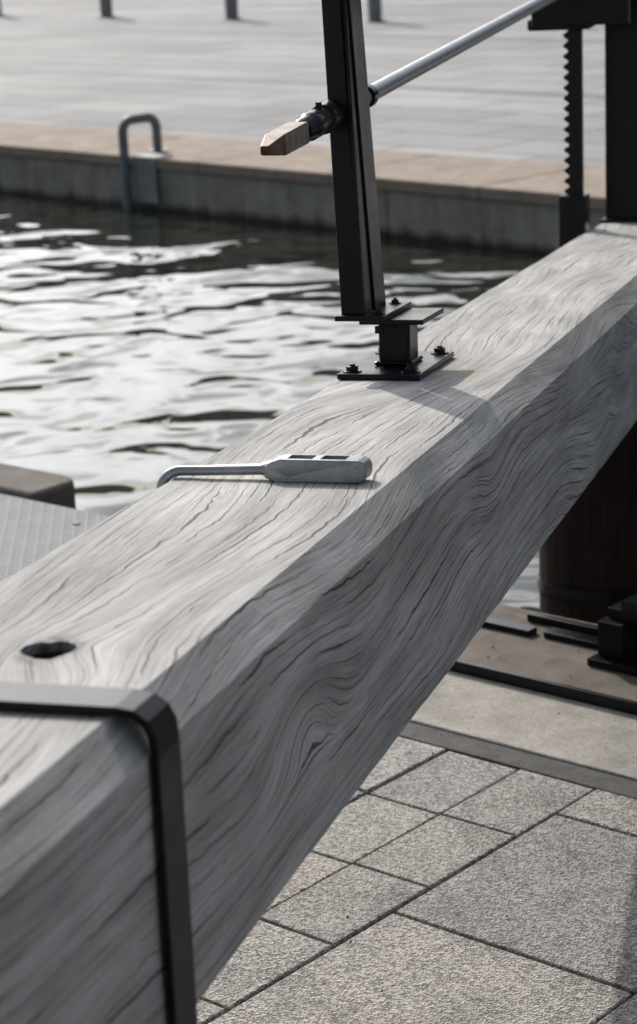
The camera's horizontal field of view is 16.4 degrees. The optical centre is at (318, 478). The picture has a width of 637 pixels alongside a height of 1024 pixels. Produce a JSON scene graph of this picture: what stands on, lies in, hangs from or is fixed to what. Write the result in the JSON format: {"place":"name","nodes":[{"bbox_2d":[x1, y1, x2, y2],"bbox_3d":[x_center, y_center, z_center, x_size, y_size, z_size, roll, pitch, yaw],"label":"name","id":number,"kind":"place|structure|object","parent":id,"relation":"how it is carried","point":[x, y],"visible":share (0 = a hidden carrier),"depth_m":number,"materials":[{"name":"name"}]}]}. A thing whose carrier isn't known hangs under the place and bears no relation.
{"place":"outdoors","nodes":[
{"label":"outdoors","id":0,"kind":"place"},
{"bbox_2d":[0,192,547,611],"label":"water","id":1,"kind":"structure","parent":0,"point":[142,350],"depth_m":10.81,"materials":[{"name":"grey liquid"}]},
{"bbox_2d":[537,420,636,623],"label":"lock gate","id":2,"kind":"structure","parent":1,"relation":"in","point":[587,572],"depth_m":5.57,"materials":[{"name":"brown wood"}]},
{"bbox_2d":[0,223,636,1023],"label":"timber","id":3,"kind":"object","parent":2,"relation":"on","point":[290,653],"visible":0.95,"depth_m":2.48,"materials":[{"name":"grey wood"}]},
{"bbox_2d":[31,652,66,659],"bbox_3d":[-0.259,0.226,2.144,0.041,0.106,0.044,1,12,15],"label":"hole lining","id":4,"kind":"object","parent":3,"relation":"attached to","point":[48,655],"visible":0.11,"depth_m":2.15,"materials":[{"name":"grey wood"}]},
{"bbox_2d":[0,681,197,1023],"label":"strap","id":5,"kind":"object","parent":3,"relation":"attached to","point":[152,715],"visible":0.97,"depth_m":1.94,"materials":[{"name":"black paint"}]},
{"bbox_2d":[156,454,371,488],"bbox_3d":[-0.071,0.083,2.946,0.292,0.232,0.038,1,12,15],"label":"windlass key","id":6,"kind":"object","parent":3,"relation":"attached to","point":[320,468],"visible":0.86,"depth_m":2.90,"materials":[{"name":"metal"}]},
{"bbox_2d":[260,0,636,379],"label":"paddle gear","id":7,"kind":"object","parent":3,"relation":"on","point":[341,115],"visible":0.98,"depth_m":3.84,"materials":[{"name":"black paint"}]},
{"bbox_2d":[0,0,604,166],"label":"plaza paving","id":8,"kind":"structure","parent":0,"point":[519,127],"depth_m":20.36,"materials":[{"name":"grey concrete"}]},
{"bbox_2d":[97,0,115,17],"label":"bollard","id":9,"kind":"object","parent":8,"relation":"on","point":[106,11],"visible":1,"depth_m":30.54,"materials":[{"name":"metal"}]},
{"bbox_2d":[222,0,241,19],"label":"bollard","id":10,"kind":"object","parent":8,"relation":"on","point":[231,9],"visible":1,"depth_m":28.62,"materials":[{"name":"metal"}]},
{"bbox_2d":[0,1,604,97],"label":"drainage channel","id":11,"kind":"object","parent":8,"relation":"on","point":[325,83],"depth_m":22.32,"materials":[{"name":"grey metal"}]},
{"bbox_2d":[365,0,385,21],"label":"bollard","id":12,"kind":"object","parent":8,"relation":"on","point":[374,10],"visible":1,"depth_m":26.71,"materials":[{"name":"metal"}]},
{"bbox_2d":[0,122,605,254],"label":"quay","id":13,"kind":"structure","parent":0,"point":[504,204],"depth_m":13.81,"materials":[{"name":"concrete"}]},
{"bbox_2d":[118,113,171,209],"bbox_3d":[-1.100,-2.011,14.819,0.391,0.872,0.339,-17,20,-41],"label":"quay ladder handrail","id":14,"kind":"object","parent":13,"relation":"attached to","point":[146,178],"visible":0.97,"depth_m":14.72,"materials":[{"name":"metal"}]},
{"bbox_2d":[197,737,636,1023],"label":"paving blocks","id":15,"kind":"structure","parent":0,"point":[550,946],"depth_m":3.84,"materials":[{"name":"grey stone"}]},
{"bbox_2d":[218,646,630,1010],"bbox_3d":[0.247,0.614,4.332,2.987,0.004,1.898,10,20,40],"label":"grit","id":16,"kind":"object","parent":15,"relation":"on","point":[480,830],"visible":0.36,"depth_m":3.96,"materials":[{"name":"grey gravel"}]},
{"bbox_2d":[410,671,636,781],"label":"concrete apron","id":17,"kind":"object","parent":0,"point":[575,733],"visible":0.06,"depth_m":4.66,"materials":[{"name":"grey concrete"}]},
{"bbox_2d":[0,494,109,581],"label":"tread plate","id":18,"kind":"object","parent":17,"relation":"on","point":[32,531],"visible":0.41,"depth_m":6.24,"materials":[{"name":"grey metal"}]},
{"bbox_2d":[449,659,636,714],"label":"steel angle rail","id":19,"kind":"object","parent":17,"relation":"on","point":[551,688],"depth_m":4.81,"materials":[{"name":"black metal"}]},
{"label":"ground","id":20,"kind":"structure","parent":0,"visible":0},
{"bbox_2d":[0,463,75,508],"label":"coping stone","id":21,"kind":"object","parent":20,"relation":"on","point":[39,486],"visible":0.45,"depth_m":6.65,"materials":[{"name":"grey stone"}]},
{"bbox_2d":[398,722,636,799],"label":"drain strip","id":22,"kind":"object","parent":20,"relation":"on","point":[517,760],"depth_m":4.48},
{"bbox_2d":[458,604,636,700],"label":"quay slab","id":23,"kind":"structure","parent":20,"relation":"on","point":[560,662],"depth_m":5.05,"materials":[{"name":"grey concrete"}]},
{"bbox_2d":[482,612,597,648],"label":"flat bars","id":24,"kind":"object","parent":23,"relation":"on","point":[572,637],"visible":0.7,"depth_m":5.20,"materials":[{"name":"black paint"}]},
{"bbox_2d":[587,594,636,675],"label":"gate anchor","id":25,"kind":"object","parent":23,"relation":"on","point":[617,639],"visible":1,"depth_m":4.96,"materials":[{"name":"black paint"}]}
]}

